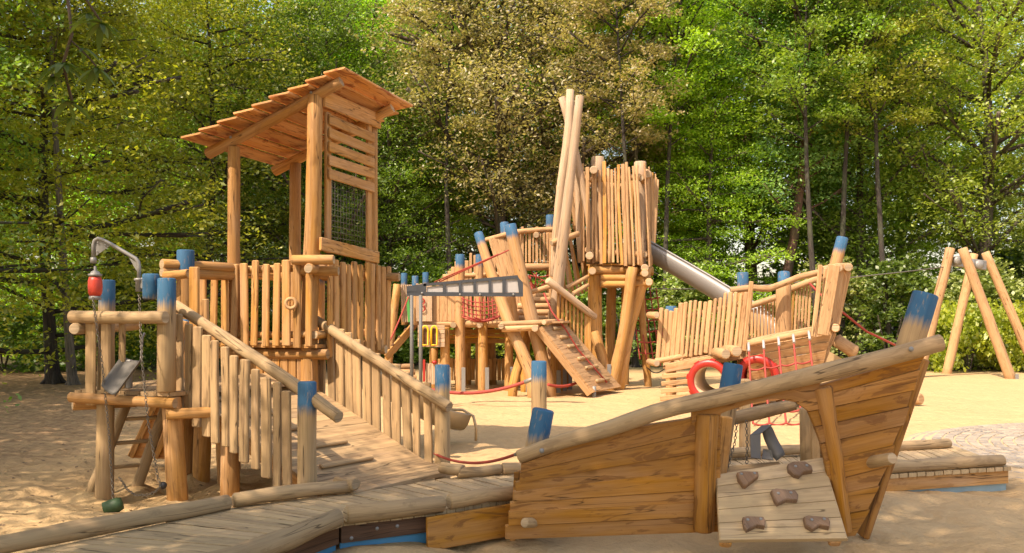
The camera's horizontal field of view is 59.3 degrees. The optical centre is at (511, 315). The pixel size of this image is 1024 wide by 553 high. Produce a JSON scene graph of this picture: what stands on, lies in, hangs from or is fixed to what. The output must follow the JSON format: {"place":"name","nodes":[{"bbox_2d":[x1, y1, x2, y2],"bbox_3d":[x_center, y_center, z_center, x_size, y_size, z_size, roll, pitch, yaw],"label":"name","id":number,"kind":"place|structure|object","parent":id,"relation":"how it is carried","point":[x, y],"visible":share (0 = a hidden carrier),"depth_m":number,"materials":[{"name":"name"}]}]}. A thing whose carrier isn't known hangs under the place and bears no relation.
{"place":"outdoors","nodes":[
{"label":"outdoors","id":0,"kind":"place"},
{"bbox_2d":[29,0,120,138],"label":"hanging branch","id":1,"kind":"object","parent":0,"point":[100,29],"visible":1,"depth_m":4.60,"materials":[{"name":"green plant"}]},
{"bbox_2d":[0,320,1023,552],"bbox_3d":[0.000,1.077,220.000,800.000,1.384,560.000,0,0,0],"label":"sand ground","id":2,"kind":"structure","parent":0,"point":[927,521],"depth_m":9.91,"materials":[{"name":"beige sand"}]},
{"bbox_2d":[0,266,70,361],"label":"bush","id":3,"kind":"object","parent":2,"relation":"on","point":[27,305],"visible":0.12,"depth_m":30.07,"materials":[{"name":"green plant"}]},
{"bbox_2d":[0,154,82,324],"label":"young tree","id":4,"kind":"object","parent":2,"relation":"on","point":[25,227],"visible":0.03,"depth_m":33.34,"materials":[{"name":"green plant"}]},
{"bbox_2d":[0,301,84,373],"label":"bush","id":5,"kind":"object","parent":2,"relation":"on","point":[15,327],"visible":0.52,"depth_m":25.33,"materials":[{"name":"green plant"}]},
{"bbox_2d":[0,0,119,411],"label":"tree","id":6,"kind":"object","parent":2,"relation":"on","point":[5,145],"visible":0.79,"depth_m":18.70,"materials":[{"name":"green plant"}]},
{"bbox_2d":[0,0,149,384],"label":"tree","id":7,"kind":"object","parent":2,"relation":"on","point":[72,376],"visible":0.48,"depth_m":20.53,"materials":[{"name":"green plant"}]},
{"bbox_2d":[31,142,142,328],"bbox_3d":[-15.358,-2.345,32.633,5.210,7.873,5.258,0,0,-21],"label":"young tree","id":8,"kind":"object","parent":2,"relation":"on","point":[77,221],"visible":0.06,"depth_m":32.40,"materials":[{"name":"green plant"}]},
{"bbox_2d":[42,266,156,370],"bbox_3d":[-12.237,0.211,26.886,3.697,3.395,3.084,0,0,-9],"label":"bush","id":9,"kind":"object","parent":2,"relation":"on","point":[128,344],"visible":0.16,"depth_m":26.28,"materials":[{"name":"green plant"}]},
{"bbox_2d":[0,0,201,243],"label":"tree","id":10,"kind":"object","parent":2,"relation":"on","point":[37,56],"visible":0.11,"depth_m":23.54,"materials":[{"name":"green plant"}]},
{"bbox_2d":[0,377,202,527],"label":"leaf litter","id":11,"kind":"object","parent":2,"relation":"on","point":[60,469],"visible":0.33,"depth_m":9.12,"materials":[{"name":"plant"}]},
{"bbox_2d":[102,498,123,512],"bbox_3d":[-3.349,1.608,7.550,0.171,0.149,0.124,0,0,-15],"label":"sand bucket","id":12,"kind":"object","parent":2,"relation":"on","point":[114,505],"visible":0.91,"depth_m":7.50,"materials":[{"name":"green plastic"}]},
{"bbox_2d":[72,267,156,360],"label":"bush","id":13,"kind":"object","parent":2,"relation":"on","point":[129,353],"visible":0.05,"depth_m":29.92,"materials":[{"name":"green plant"}]},
{"bbox_2d":[13,1,227,266],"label":"tree","id":14,"kind":"object","parent":2,"relation":"on","point":[125,97],"visible":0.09,"depth_m":38.20,"materials":[{"name":"green plant"}]},
{"bbox_2d":[0,0,281,384],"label":"tree","id":15,"kind":"object","parent":2,"relation":"on","point":[50,350],"visible":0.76,"depth_m":20.84,"materials":[{"name":"green plant"}]},
{"bbox_2d":[96,45,269,265],"bbox_3d":[-13.558,-5.156,38.236,8.200,13.150,8.781,0,0,-11],"label":"tree","id":16,"kind":"object","parent":2,"relation":"on","point":[199,147],"visible":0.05,"depth_m":37.21,"materials":[{"name":"green plant"}]},
{"bbox_2d":[8,0,364,366],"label":"tree","id":17,"kind":"object","parent":2,"relation":"on","point":[210,59],"visible":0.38,"depth_m":26.14,"materials":[{"name":"green plant"}]},
{"bbox_2d":[127,298,250,365],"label":"bush","id":18,"kind":"object","parent":2,"relation":"on","point":[154,362],"visible":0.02,"depth_m":27.74,"materials":[{"name":"green plant"}]},
{"bbox_2d":[70,0,385,328],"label":"tree","id":19,"kind":"object","parent":2,"relation":"on","point":[237,107],"visible":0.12,"depth_m":29.73,"materials":[{"name":"green plant"}]},
{"bbox_2d":[67,67,477,500],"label":"roofed play tower","id":20,"kind":"structure","parent":2,"relation":"on","point":[181,445],"depth_m":9.26,"materials":[{"name":"wood"}]},
{"bbox_2d":[91,297,114,498],"bbox_3d":[-3.519,0.722,7.752,0.331,1.771,0.034,0,0,34],"label":"long chain","id":21,"kind":"object","parent":20,"relation":"hanging from","point":[104,398],"visible":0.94,"depth_m":7.74,"materials":[{"name":"metal"}]},
{"bbox_2d":[90,237,141,291],"bbox_3d":[-3.456,-0.449,7.900,0.494,0.484,0.084,0,0,0],"label":"crane arm","id":22,"kind":"object","parent":20,"relation":"attached to","point":[99,245],"visible":0.98,"depth_m":7.89},
{"bbox_2d":[87,266,102,299],"bbox_3d":[-3.661,-0.284,7.900,0.120,0.300,0.122,0,0,0],"label":"drum buffer","id":23,"kind":"object","parent":22,"relation":"hanging from","point":[95,286],"visible":1,"depth_m":7.86,"materials":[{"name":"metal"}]},
{"bbox_2d":[138,293,160,484],"bbox_3d":[-3.135,0.607,7.672,0.101,1.611,0.542,0,0,-41],"label":"long chain","id":24,"kind":"object","parent":22,"relation":"hanging from","point":[145,392],"visible":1,"depth_m":7.57,"materials":[{"name":"metal"}]},
{"bbox_2d":[101,333,145,396],"bbox_3d":[-3.403,0.427,7.866,0.217,0.545,0.358,0,0,19],"label":"tipping tray","id":25,"kind":"object","parent":20,"relation":"attached to","point":[119,376],"visible":0.97,"depth_m":7.86,"materials":[{"name":"silver metal"}]},
{"bbox_2d":[142,273,159,298],"bbox_3d":[-3.172,-0.252,7.900,0.143,0.225,0.142,0,0,0],"label":"post cap","id":26,"kind":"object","parent":20,"relation":"attached to","point":[149,285],"depth_m":7.84,"materials":[{"name":"paint"}]},
{"bbox_2d":[319,93,380,262],"bbox_3d":[-1.770,-1.474,9.838,0.080,1.742,1.385,0,0,17],"label":"slatted panel","id":27,"kind":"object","parent":20,"relation":"in","point":[336,103],"depth_m":9.76,"materials":[{"name":"wood"}]},
{"bbox_2d":[248,261,326,340],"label":"bush","id":28,"kind":"object","parent":2,"relation":"on","point":[260,305],"visible":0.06,"depth_m":28.36,"materials":[{"name":"green plant"}]},
{"bbox_2d":[140,0,455,299],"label":"tree","id":29,"kind":"object","parent":2,"relation":"on","point":[312,70],"visible":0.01,"depth_m":35.90,"materials":[{"name":"green plant"}]},
{"bbox_2d":[165,300,452,498],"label":"plank ramp","id":30,"kind":"structure","parent":2,"relation":"on","point":[293,430],"depth_m":7.94,"materials":[{"name":"wood"}]},
{"bbox_2d":[433,452,515,463],"bbox_3d":[-0.313,1.159,7.626,0.030,0.342,2.033,0,0,-25],"label":"rope barrier","id":31,"kind":"object","parent":30,"relation":"attached to","point":[481,462],"visible":0.87,"depth_m":7.53,"materials":[{"name":"fabric"}]},
{"bbox_2d":[218,0,462,360],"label":"tree","id":32,"kind":"object","parent":2,"relation":"on","point":[334,33],"visible":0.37,"depth_m":28.73,"materials":[{"name":"green plant"}]},
{"bbox_2d":[318,301,431,363],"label":"bush","id":33,"kind":"object","parent":2,"relation":"on","point":[396,358],"visible":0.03,"depth_m":28.79,"materials":[{"name":"green plant"}]},
{"bbox_2d":[235,0,528,326],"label":"tree","id":34,"kind":"object","parent":2,"relation":"on","point":[373,16],"visible":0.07,"depth_m":33.10,"materials":[{"name":"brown plant"}]},
{"bbox_2d":[385,284,400,363],"bbox_3d":[-2.592,0.518,19.199,0.432,2.382,0.189,0,0,0],"label":"leaning post","id":35,"kind":"object","parent":2,"relation":"on","point":[395,300],"visible":0.39,"depth_m":19.13,"materials":[{"name":"wood"}]},
{"bbox_2d":[301,70,487,360],"bbox_3d":[-4.156,-3.317,29.682,6.598,9.881,6.162,0,0,36],"label":"tree","id":36,"kind":"object","parent":2,"relation":"on","point":[389,253],"visible":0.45,"depth_m":29.18,"materials":[{"name":"green plant"}]},
{"bbox_2d":[363,215,445,350],"bbox_3d":[-4.452,-1.029,34.963,5.466,5.897,3.700,0,0,2],"label":"bush","id":37,"kind":"object","parent":2,"relation":"on","point":[432,257],"visible":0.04,"depth_m":33.94,"materials":[{"name":"green plant"}]},
{"bbox_2d":[383,257,454,364],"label":"bush","id":38,"kind":"object","parent":2,"relation":"on","point":[431,269],"visible":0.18,"depth_m":28.29,"materials":[{"name":"green plant"}]},
{"bbox_2d":[322,0,559,265],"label":"tree","id":39,"kind":"object","parent":2,"relation":"on","point":[494,133],"visible":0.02,"depth_m":38.12,"materials":[{"name":"green plant"}]},
{"bbox_2d":[451,20,460,34],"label":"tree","id":40,"kind":"object","parent":2,"relation":"on","point":[456,27],"depth_m":4.70,"materials":[{"name":"green plant"}]},
{"bbox_2d":[400,253,512,390],"bbox_3d":[-1.189,0.124,19.994,2.465,3.157,2.408,0,0,0],"label":"raised playhouse","id":41,"kind":"object","parent":2,"relation":"on","point":[482,369],"visible":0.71,"depth_m":19.08,"materials":[{"name":"wood"}]},
{"bbox_2d":[384,325,417,359],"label":"side ramp","id":42,"kind":"structure","parent":41,"relation":"attached to","point":[397,344],"depth_m":19.07,"materials":[{"name":"wood"}]},
{"bbox_2d":[461,297,499,322],"bbox_3d":[-0.638,-0.116,18.652,0.866,0.537,0.716,0,0,0],"label":"rope net","id":43,"kind":"object","parent":41,"relation":"hanging from","point":[480,320],"visible":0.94,"depth_m":18.88,"materials":[{"name":"fabric"}]},
{"bbox_2d":[375,0,540,363],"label":"tree","id":44,"kind":"object","parent":2,"relation":"on","point":[448,73],"visible":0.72,"depth_m":28.75,"materials":[{"name":"green plant"}]},
{"bbox_2d":[407,275,522,382],"bbox_3d":[-0.816,0.502,15.464,2.016,2.396,0.392,0,0,0],"label":"grey jib","id":45,"kind":"object","parent":2,"relation":"on","point":[486,286],"visible":0.98,"depth_m":15.60,"materials":[{"name":"paint"}]},
{"bbox_2d":[394,121,536,315],"bbox_3d":[-1.896,-2.568,32.175,5.604,8.391,5.553,0,0,-17],"label":"young tree","id":46,"kind":"object","parent":2,"relation":"on","point":[468,202],"visible":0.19,"depth_m":31.50,"materials":[{"name":"green plant"}]},
{"bbox_2d":[432,377,530,394],"bbox_3d":[-0.698,1.233,15.942,2.344,0.365,0.075,0,0,18],"label":"rope barrier","id":47,"kind":"object","parent":2,"relation":"on","point":[526,381],"visible":0.65,"depth_m":15.82,"materials":[{"name":"fabric"}]},
{"bbox_2d":[427,301,546,362],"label":"bush","id":48,"kind":"object","parent":2,"relation":"on","point":[501,352],"visible":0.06,"depth_m":28.53,"materials":[{"name":"green plant"}]},
{"bbox_2d":[0,438,1010,552],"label":"boardwalk","id":49,"kind":"structure","parent":2,"relation":"on","point":[469,505],"depth_m":6.38,"materials":[{"name":"brown wood"}]},
{"bbox_2d":[443,21,586,274],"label":"tree","id":50,"kind":"object","parent":2,"relation":"on","point":[512,170],"visible":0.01,"depth_m":43.37,"materials":[{"name":"green plant"}]},
{"bbox_2d":[474,222,571,397],"bbox_3d":[0.260,-0.146,18.866,2.091,3.733,2.967,0,0,0],"label":"leaning log frame","id":51,"kind":"object","parent":2,"relation":"on","point":[526,315],"visible":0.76,"depth_m":17.92,"materials":[{"name":"wood"}]},
{"bbox_2d":[545,277,596,351],"bbox_3d":[1.213,0.206,18.743,1.264,1.970,0.259,0,0,-30],"label":"pole railing","id":52,"kind":"object","parent":51,"relation":"attached to","point":[572,302],"visible":0.59,"depth_m":18.79,"materials":[{"name":"brown wood"}]},
{"bbox_2d":[548,89,599,318],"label":"crossed poles","id":53,"kind":"object","parent":51,"relation":"on","point":[571,180],"visible":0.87,"depth_m":19.21,"materials":[{"name":"beige wood"}]},
{"bbox_2d":[344,0,704,357],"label":"tree","id":54,"kind":"object","parent":2,"relation":"on","point":[500,175],"visible":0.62,"depth_m":29.17,"materials":[{"name":"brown plant"}]},
{"bbox_2d":[515,215,553,385],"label":"bridge","id":55,"kind":"structure","parent":2,"relation":"on","point":[536,235],"depth_m":20.48,"materials":[{"name":"brown wood"}]},
{"bbox_2d":[531,361,546,413],"bbox_3d":[0.329,1.179,10.999,0.192,1.242,0.195,0,0,0],"label":"rope post","id":56,"kind":"object","parent":2,"relation":"on","point":[538,384],"visible":0.45,"depth_m":10.92,"materials":[{"name":"brown wood"}]},
{"bbox_2d":[517,143,589,325],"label":"young tree","id":57,"kind":"object","parent":2,"relation":"on","point":[529,272],"visible":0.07,"depth_m":34.84,"materials":[{"name":"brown plant"}]},
{"bbox_2d":[529,264,604,360],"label":"bush","id":58,"kind":"object","parent":2,"relation":"on","point":[581,296],"visible":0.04,"depth_m":28.58,"materials":[{"name":"green plant"}]},
{"bbox_2d":[469,10,679,256],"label":"tree","id":59,"kind":"object","parent":2,"relation":"on","point":[629,164],"visible":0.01,"depth_m":42.43,"materials":[{"name":"green plant"}]},
{"bbox_2d":[522,1,633,293],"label":"tree","id":60,"kind":"object","parent":2,"relation":"on","point":[557,106],"visible":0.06,"depth_m":38.29,"materials":[{"name":"green plant"}]},
{"bbox_2d":[536,323,620,397],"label":"climbing ramp","id":61,"kind":"structure","parent":2,"relation":"on","point":[576,365],"depth_m":17.88,"materials":[{"name":"wood"}]},
{"bbox_2d":[543,293,606,382],"bbox_3d":[1.292,0.459,18.113,1.315,1.835,0.281,0,0,-3],"label":"climbing rope","id":62,"kind":"object","parent":61,"relation":"attached to","point":[572,340],"visible":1,"depth_m":18.07,"materials":[{"name":"fabric"}]},
{"bbox_2d":[450,0,758,332],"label":"tree","id":63,"kind":"object","parent":2,"relation":"on","point":[584,140],"visible":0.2,"depth_m":31.22,"materials":[{"name":"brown plant"}]},
{"bbox_2d":[564,236,661,349],"bbox_3d":[3.456,-0.528,33.938,5.466,4.749,3.700,0,0,15],"label":"bush","id":64,"kind":"object","parent":2,"relation":"on","point":[604,295],"visible":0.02,"depth_m":32.96,"materials":[{"name":"green plant"}]},
{"bbox_2d":[532,0,696,367],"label":"tree","id":65,"kind":"object","parent":2,"relation":"on","point":[651,48],"visible":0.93,"depth_m":27.44,"materials":[{"name":"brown plant"}]},
{"bbox_2d":[573,156,658,390],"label":"slatted tower","id":66,"kind":"structure","parent":2,"relation":"on","point":[632,279],"depth_m":19.37,"materials":[{"name":"wood"}]},
{"bbox_2d":[635,287,662,365],"bbox_3d":[3.111,0.265,20.399,0.749,1.822,0.827,0,0,0],"label":"rope net","id":67,"kind":"object","parent":66,"relation":"hanging from","point":[649,331],"visible":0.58,"depth_m":20.36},
{"bbox_2d":[551,0,700,345],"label":"tree","id":68,"kind":"object","parent":2,"relation":"on","point":[635,153],"visible":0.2,"depth_m":30.29,"materials":[{"name":"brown plant"}]},
{"bbox_2d":[575,296,699,364],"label":"bush","id":69,"kind":"object","parent":2,"relation":"on","point":[651,323],"visible":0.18,"depth_m":28.12,"materials":[{"name":"green plant"}]},
{"bbox_2d":[575,136,722,327],"bbox_3d":[4.992,-2.581,33.346,5.561,8.326,5.510,0,0,16],"label":"young tree","id":70,"kind":"object","parent":2,"relation":"on","point":[662,158],"visible":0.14,"depth_m":32.91,"materials":[{"name":"green plant"}]},
{"bbox_2d":[595,0,754,364],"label":"tree","id":71,"kind":"object","parent":2,"relation":"on","point":[691,48],"visible":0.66,"depth_m":28.50,"materials":[{"name":"green plant"}]},
{"bbox_2d":[636,260,734,363],"bbox_3d":[5.272,0.077,28.766,3.697,3.622,3.084,0,0,-23],"label":"bush","id":72,"kind":"object","parent":2,"relation":"on","point":[694,294],"visible":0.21,"depth_m":28.12,"materials":[{"name":"green plant"}]},
{"bbox_2d":[592,0,798,277],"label":"tree","id":73,"kind":"object","parent":2,"relation":"on","point":[762,240],"visible":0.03,"depth_m":38.33,"materials":[{"name":"green plant"}]},
{"bbox_2d":[603,47,821,334],"bbox_3d":[6.335,-3.642,29.937,7.692,10.559,8.522,0,0,18],"label":"tree","id":74,"kind":"object","parent":2,"relation":"on","point":[708,208],"visible":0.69,"depth_m":29.56,"materials":[{"name":"green plant"}]},
{"bbox_2d":[653,117,776,332],"bbox_3d":[7.267,-2.967,33.903,5.986,9.045,6.041,0,0,5],"label":"young tree","id":75,"kind":"object","parent":2,"relation":"on","point":[721,244],"visible":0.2,"depth_m":33.43,"materials":[{"name":"green plant"}]},
{"bbox_2d":[646,238,803,378],"bbox_3d":[4.560,-0.001,19.032,4.356,3.401,0.879,0,0,38],"label":"steel slide","id":76,"kind":"object","parent":2,"relation":"on","point":[700,280],"visible":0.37,"depth_m":19.38,"materials":[{"name":"silver metal"}]},
{"bbox_2d":[505,290,945,540],"bbox_3d":[1.564,0.727,6.778,3.227,1.830,1.414,0,0,0],"label":"wooden play boat","id":77,"kind":"object","parent":2,"relation":"on","point":[637,472],"visible":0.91,"depth_m":6.40,"materials":[{"name":"brown wood"}]},
{"bbox_2d":[750,425,784,460],"bbox_3d":[1.966,0.985,6.937,0.207,0.256,0.336,0,0,41],"label":"steel scoop","id":78,"kind":"object","parent":77,"relation":"in","point":[775,451],"visible":1,"depth_m":6.94,"materials":[{"name":"silver metal"}]},
{"bbox_2d":[716,458,847,547],"bbox_3d":[1.831,1.307,6.326,0.869,0.545,0.546,0,0,0],"label":"climbing board","id":79,"kind":"object","parent":77,"relation":"attached to","point":[794,501],"visible":0.99,"depth_m":6.24,"materials":[{"name":"wood"}]},
{"bbox_2d":[739,379,750,446],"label":"wooden post","id":80,"kind":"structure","parent":2,"relation":"on","point":[742,436],"depth_m":8.96,"materials":[{"name":"wood"}]},
{"bbox_2d":[646,236,858,403],"bbox_3d":[4.206,0.150,16.138,3.592,3.101,2.523,0,0,0],"label":"wooden play ship","id":81,"kind":"object","parent":2,"relation":"on","point":[673,355],"visible":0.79,"depth_m":15.53,"materials":[{"name":"brown wood"}]},
{"bbox_2d":[747,331,812,425],"bbox_3d":[4.239,0.938,14.073,1.024,1.370,2.143,0,0,13],"label":"rope net","id":82,"kind":"object","parent":81,"relation":"attached to","point":[780,364],"visible":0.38,"depth_m":14.46,"materials":[{"name":"fabric"}]},
{"bbox_2d":[808,282,895,345],"bbox_3d":[6.501,0.048,16.545,2.354,1.306,0.706,0,0,-17],"label":"bow rope","id":83,"kind":"object","parent":81,"relation":"attached to","point":[858,324],"visible":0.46,"depth_m":16.44,"materials":[{"name":"fabric"}]},
{"bbox_2d":[685,296,833,361],"bbox_3d":[7.714,0.598,28.596,4.537,2.467,2.940,0,0,-3],"label":"bush","id":84,"kind":"object","parent":2,"relation":"on","point":[735,323],"visible":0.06,"depth_m":28.29,"materials":[{"name":"green plant"}]},
{"bbox_2d":[588,0,934,298],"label":"tree","id":85,"kind":"object","parent":2,"relation":"on","point":[748,245],"visible":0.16,"depth_m":33.20,"materials":[{"name":"green plant"}]},
{"bbox_2d":[701,10,895,270],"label":"tree","id":86,"kind":"object","parent":2,"relation":"on","point":[790,171],"depth_m":44.15,"materials":[{"name":"green plant"}]},
{"bbox_2d":[706,0,895,329],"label":"tree","id":87,"kind":"object","parent":2,"relation":"on","point":[803,21],"visible":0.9,"depth_m":27.01,"materials":[{"name":"green plant"}]},
{"bbox_2d":[680,0,933,351],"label":"tree","id":88,"kind":"object","parent":2,"relation":"on","point":[794,230],"visible":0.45,"depth_m":29.42,"materials":[{"name":"green plant"}]},
{"bbox_2d":[771,256,874,357],"bbox_3d":[9.513,0.057,28.177,3.697,3.742,3.084,0,0,-17],"label":"bush","id":89,"kind":"object","parent":2,"relation":"on","point":[852,292],"visible":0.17,"depth_m":27.57,"materials":[{"name":"green plant"}]},
{"bbox_2d":[760,198,893,353],"bbox_3d":[11.275,-1.090,32.931,5.466,6.150,3.700,0,0,18],"label":"bush","id":90,"kind":"object","parent":2,"relation":"on","point":[779,265],"visible":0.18,"depth_m":32.10,"materials":[{"name":"green plant"}]},
{"bbox_2d":[764,0,942,358],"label":"tree","id":91,"kind":"object","parent":2,"relation":"on","point":[869,28],"visible":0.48,"depth_m":27.51,"materials":[{"name":"green plant"}]},
{"bbox_2d":[774,0,960,347],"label":"tree","id":92,"kind":"object","parent":2,"relation":"on","point":[915,116],"visible":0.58,"depth_m":27.25,"materials":[{"name":"green plant"}]},
{"bbox_2d":[718,0,1019,353],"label":"tree","id":93,"kind":"object","parent":2,"relation":"on","point":[862,222],"visible":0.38,"depth_m":29.91,"materials":[{"name":"green plant"}]},
{"bbox_2d":[836,252,957,369],"bbox_3d":[11.474,0.044,27.580,3.697,3.808,3.084,0,0,7],"label":"bush","id":94,"kind":"object","parent":2,"relation":"on","point":[900,285],"visible":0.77,"depth_m":26.91,"materials":[{"name":"green plant"}]},
{"bbox_2d":[779,0,1023,333],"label":"tree","id":95,"kind":"object","parent":2,"relation":"on","point":[966,166],"visible":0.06,"depth_m":36.27,"materials":[{"name":"green plant"}]},
{"bbox_2d":[820,0,1023,359],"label":"tree","id":96,"kind":"object","parent":2,"relation":"on","point":[982,34],"visible":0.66,"depth_m":29.39,"materials":[{"name":"green plant"}]},
{"bbox_2d":[847,129,1000,331],"bbox_3d":[13.909,-2.504,32.161,5.449,8.234,5.500,0,0,-17],"label":"young tree","id":97,"kind":"object","parent":2,"relation":"on","point":[926,245],"visible":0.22,"depth_m":31.67,"materials":[{"name":"green plant"}]},
{"bbox_2d":[850,0,1004,208],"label":"tree","id":98,"kind":"object","parent":2,"relation":"on","point":[940,97],"visible":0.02,"depth_m":40.93,"materials":[{"name":"green plant"}]},
{"bbox_2d":[912,3,1023,241],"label":"tree","id":99,"kind":"object","parent":2,"relation":"on","point":[1012,179],"visible":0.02,"depth_m":42.69,"materials":[{"name":"green plant"}]},
{"bbox_2d":[916,143,1023,307],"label":"young tree","id":100,"kind":"object","parent":2,"relation":"on","point":[962,246],"visible":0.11,"depth_m":35.41,"materials":[{"name":"green plant"}]},
{"bbox_2d":[924,247,1023,378],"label":"cableway support","id":101,"kind":"object","parent":2,"relation":"on","point":[969,263],"visible":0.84,"depth_m":23.12,"materials":[{"name":"wood"}]},
{"bbox_2d":[927,293,1023,372],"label":"bush","id":102,"kind":"object","parent":2,"relation":"on","point":[975,334],"visible":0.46,"depth_m":25.62,"materials":[{"name":"green plant"}]},
{"bbox_2d":[929,257,1023,367],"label":"bush","id":103,"kind":"object","parent":2,"relation":"on","point":[987,284],"visible":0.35,"depth_m":27.19,"materials":[{"name":"green plant"}]},
{"bbox_2d":[950,243,1023,322],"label":"bush","id":104,"kind":"object","parent":2,"relation":"on","point":[1015,258],"visible":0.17,"depth_m":34.08,"materials":[{"name":"green plant"}]},
{"bbox_2d":[952,34,1023,299],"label":"tree","id":105,"kind":"object","parent":2,"relation":"on","point":[1014,218],"visible":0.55,"depth_m":29.87,"materials":[{"name":"green plant"}]},
{"bbox_2d":[959,300,1023,371],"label":"bush","id":106,"kind":"object","parent":2,"relation":"on","point":[1018,312],"visible":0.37,"depth_m":25.68,"materials":[{"name":"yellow plant"}]},
{"bbox_2d":[974,3,1023,126],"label":"tree","id":107,"kind":"object","parent":2,"relation":"on","point":[1018,73],"visible":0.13,"depth_m":36.68,"materials":[{"name":"green plant"}]},
{"bbox_2d":[2,0,1023,313],"label":"sky","id":108,"kind":"structure","parent":0,"point":[957,254],"materials":[{"name":"white"}]},
{"bbox_2d":[903,423,1023,484],"bbox_3d":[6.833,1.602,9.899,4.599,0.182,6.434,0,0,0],"label":"cobble paving","id":109,"kind":"structure","parent":0,"point":[1012,452],"depth_m":11.04,"materials":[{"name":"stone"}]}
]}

